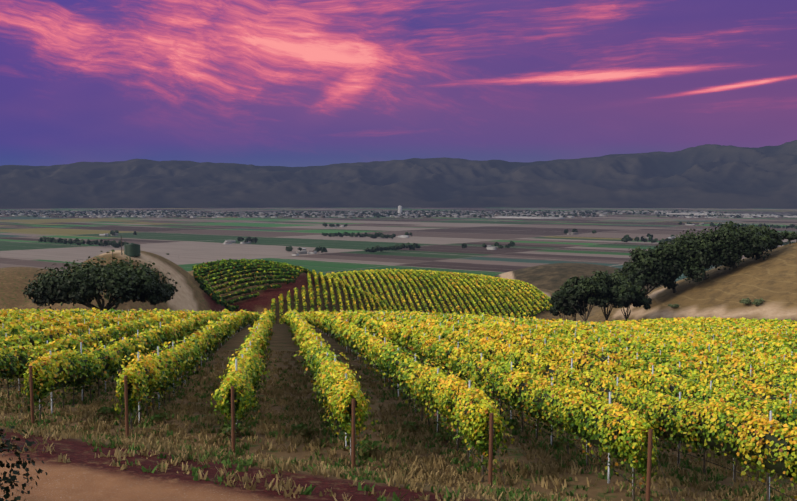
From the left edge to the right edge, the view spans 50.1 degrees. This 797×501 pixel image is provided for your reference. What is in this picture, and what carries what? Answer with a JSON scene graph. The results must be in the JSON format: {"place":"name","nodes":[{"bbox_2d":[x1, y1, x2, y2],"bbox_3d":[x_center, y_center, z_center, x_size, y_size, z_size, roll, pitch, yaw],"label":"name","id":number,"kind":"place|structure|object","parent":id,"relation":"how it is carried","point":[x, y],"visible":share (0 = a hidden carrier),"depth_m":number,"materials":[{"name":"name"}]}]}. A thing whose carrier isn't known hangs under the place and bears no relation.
{"place":"outdoors","nodes":[
{"label":"outdoors","id":0,"kind":"place"},
{"bbox_2d":[0,140,796,500],"bbox_3d":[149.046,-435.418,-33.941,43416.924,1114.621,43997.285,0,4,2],"label":"terrain","id":1,"kind":"structure","parent":0,"point":[548,258],"depth_m":2351.26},
{"bbox_2d":[0,416,46,500],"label":"bush","id":2,"kind":"object","parent":1,"relation":"on","point":[17,464],"visible":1,"depth_m":9.12,"materials":[{"name":"plant"}]},
{"bbox_2d":[22,249,180,310],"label":"oak","id":3,"kind":"object","parent":1,"relation":"on","point":[82,285],"depth_m":176.94,"materials":[{"name":"green plant"}]},
{"bbox_2d":[97,406,122,415],"bbox_3d":[-9.543,5.303,28.225,0.763,0.364,0.648,0,4,2],"label":"weed clump","id":4,"kind":"object","parent":1,"relation":"on","point":[104,410],"visible":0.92,"depth_m":28.00,"materials":[{"name":"green plant"}]},
{"bbox_2d":[112,236,140,256],"bbox_3d":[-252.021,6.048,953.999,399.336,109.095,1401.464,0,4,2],"label":"water tank","id":5,"kind":"object","parent":1,"relation":"on","point":[131,249],"visible":0.98,"depth_m":248.71,"materials":[{"name":"metal"}]},
{"bbox_2d":[149,412,172,422],"bbox_3d":[-7.686,5.399,27.585,0.757,0.305,0.603,-3,5,-38],"label":"weed clump","id":6,"kind":"object","parent":1,"relation":"on","point":[160,417],"visible":0.98,"depth_m":27.45,"materials":[{"name":"green plant"}]},
{"bbox_2d":[218,423,251,435],"bbox_3d":[-4.882,5.365,25.571,0.963,0.363,0.708,-2,4,-24],"label":"weed clump","id":7,"kind":"object","parent":1,"relation":"on","point":[222,429],"visible":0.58,"depth_m":25.47,"materials":[{"name":"green plant"}]},
{"bbox_2d":[198,260,296,303],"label":"grapevines","id":8,"kind":"object","parent":1,"relation":"on","point":[243,298],"visible":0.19,"depth_m":325.82,"materials":[{"name":"green plant"}]},
{"bbox_2d":[192,258,312,312],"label":"vineyard block leaves","id":9,"kind":"object","parent":1,"relation":"on","point":[221,300],"visible":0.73,"depth_m":325.54,"materials":[{"name":"green plant"}]},
{"bbox_2d":[291,422,319,436],"bbox_3d":[-2.834,5.399,25.758,0.766,0.381,0.737,3,5,43],"label":"weed clump","id":10,"kind":"object","parent":1,"relation":"on","point":[301,428],"visible":1,"depth_m":25.62,"materials":[{"name":"green plant"}]},
{"bbox_2d":[357,439,381,456],"bbox_3d":[-0.789,5.458,23.576,0.676,0.427,0.880,0,4,2],"label":"weed clump","id":11,"kind":"object","parent":1,"relation":"on","point":[370,448],"visible":1,"depth_m":23.46,"materials":[{"name":"green plant"}]},
{"bbox_2d":[0,348,796,500],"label":"grass tufts","id":12,"kind":"object","parent":1,"relation":"on","point":[206,453],"visible":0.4,"depth_m":24.17,"materials":[{"name":"plant"}]},
{"bbox_2d":[0,309,796,500],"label":"vineyard trellis","id":13,"kind":"object","parent":1,"relation":"on","point":[779,467],"visible":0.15,"depth_m":25.81,"materials":[{"name":"green plant"}]},
{"bbox_2d":[0,320,796,498],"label":"grapevines","id":14,"kind":"object","parent":13,"relation":"attached to","point":[328,372],"visible":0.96,"depth_m":29.84,"materials":[{"name":"plant"}]},
{"bbox_2d":[0,307,796,361],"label":"grapevines","id":15,"kind":"object","parent":13,"relation":"attached to","point":[670,334],"visible":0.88,"depth_m":79.25,"materials":[{"name":"yellow plant"}]},
{"bbox_2d":[0,209,796,252],"bbox_3d":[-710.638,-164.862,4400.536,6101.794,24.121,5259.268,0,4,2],"label":"valley trees","id":16,"kind":"object","parent":1,"relation":"on","point":[396,246],"visible":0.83,"depth_m":3357.30,"materials":[{"name":"green plant"}]},
{"bbox_2d":[0,206,796,255],"bbox_3d":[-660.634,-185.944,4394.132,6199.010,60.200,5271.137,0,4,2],"label":"valley buildings","id":17,"kind":"structure","parent":1,"relation":"on","point":[527,216],"depth_m":5380.73,"materials":[{"name":"white"}]},
{"bbox_2d":[263,268,552,323],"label":"vineyard block leaves","id":18,"kind":"object","parent":1,"relation":"on","point":[333,276],"visible":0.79,"depth_m":383.09,"materials":[{"name":"green plant"}]},
{"bbox_2d":[401,421,421,431],"bbox_3d":[0.418,5.679,27.479,0.709,0.356,0.856,0,4,2],"label":"weed clump","id":19,"kind":"object","parent":1,"relation":"on","point":[410,426],"visible":1,"depth_m":27.29,"materials":[{"name":"green plant"}]},
{"bbox_2d":[272,270,550,323],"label":"grapevines","id":20,"kind":"object","parent":1,"relation":"on","point":[319,305],"visible":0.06,"depth_m":379.18,"materials":[{"name":"green plant"}]},
{"bbox_2d":[433,431,462,444],"bbox_3d":[1.575,5.642,25.725,0.674,0.389,0.970,-3,5,-43],"label":"weed clump","id":21,"kind":"object","parent":1,"relation":"on","point":[445,436],"visible":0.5,"depth_m":25.68,"materials":[{"name":"green plant"}]},
{"bbox_2d":[504,418,520,430],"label":"weed clump","id":22,"kind":"object","parent":1,"relation":"on","point":[514,423],"visible":0.77,"depth_m":29.08,"materials":[{"name":"green plant"}]},
{"bbox_2d":[553,437,575,448],"bbox_3d":[5.044,5.892,26.104,0.722,0.361,0.816,0,4,2],"label":"weed clump","id":23,"kind":"object","parent":1,"relation":"on","point":[559,443],"visible":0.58,"depth_m":25.94,"materials":[{"name":"green plant"}]},
{"bbox_2d":[548,285,583,319],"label":"oak","id":24,"kind":"object","parent":1,"relation":"on","point":[556,308],"depth_m":296.93,"materials":[{"name":"green plant"}]},
{"bbox_2d":[563,304,587,321],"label":"oak","id":25,"kind":"object","parent":1,"relation":"on","point":[573,313],"depth_m":307.68,"materials":[{"name":"green plant"}]},
{"bbox_2d":[554,275,612,320],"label":"oak","id":26,"kind":"object","parent":1,"relation":"on","point":[583,288],"depth_m":282.14,"materials":[{"name":"green plant"}]},
{"bbox_2d":[580,270,635,320],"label":"oak","id":27,"kind":"object","parent":1,"relation":"on","point":[621,293],"depth_m":286.33,"materials":[{"name":"green plant"}]},
{"bbox_2d":[620,281,651,320],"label":"oak","id":28,"kind":"object","parent":1,"relation":"on","point":[641,298],"depth_m":295.45,"materials":[{"name":"green plant"}]},
{"bbox_2d":[613,246,678,297],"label":"oak","id":29,"kind":"object","parent":1,"relation":"on","point":[635,269],"depth_m":317.40,"materials":[{"name":"green plant"}]},
{"bbox_2d":[640,239,709,292],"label":"oak","id":30,"kind":"object","parent":1,"relation":"on","point":[666,252],"depth_m":318.31,"materials":[{"name":"green plant"}]},
{"bbox_2d":[662,229,743,279],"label":"oak","id":31,"kind":"object","parent":1,"relation":"on","point":[701,242],"depth_m":320.18,"materials":[{"name":"green plant"}]},
{"bbox_2d":[695,221,771,267],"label":"oak","id":32,"kind":"object","parent":1,"relation":"on","point":[731,234],"depth_m":322.05,"materials":[{"name":"green plant"}]},
{"bbox_2d":[739,297,750,303],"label":"hill shrub","id":33,"kind":"object","parent":1,"relation":"on","point":[746,301],"visible":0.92,"depth_m":286.31,"materials":[{"name":"green plant"}]},
{"bbox_2d":[752,298,764,304],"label":"hill shrub","id":34,"kind":"object","parent":1,"relation":"on","point":[757,302],"visible":1,"depth_m":283.81,"materials":[{"name":"green plant"}]},
{"bbox_2d":[737,225,783,255],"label":"oak","id":35,"kind":"object","parent":1,"relation":"on","point":[775,242],"depth_m":328.64,"materials":[{"name":"green plant"}]},
{"bbox_2d":[776,230,796,243],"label":"oak","id":36,"kind":"object","parent":1,"relation":"on","point":[791,236],"depth_m":344.82,"materials":[{"name":"green plant"}]},
{"bbox_2d":[0,0,796,166],"label":"sky","id":37,"kind":"structure","parent":0,"point":[288,83],"materials":[{"name":"purple"}]}
]}

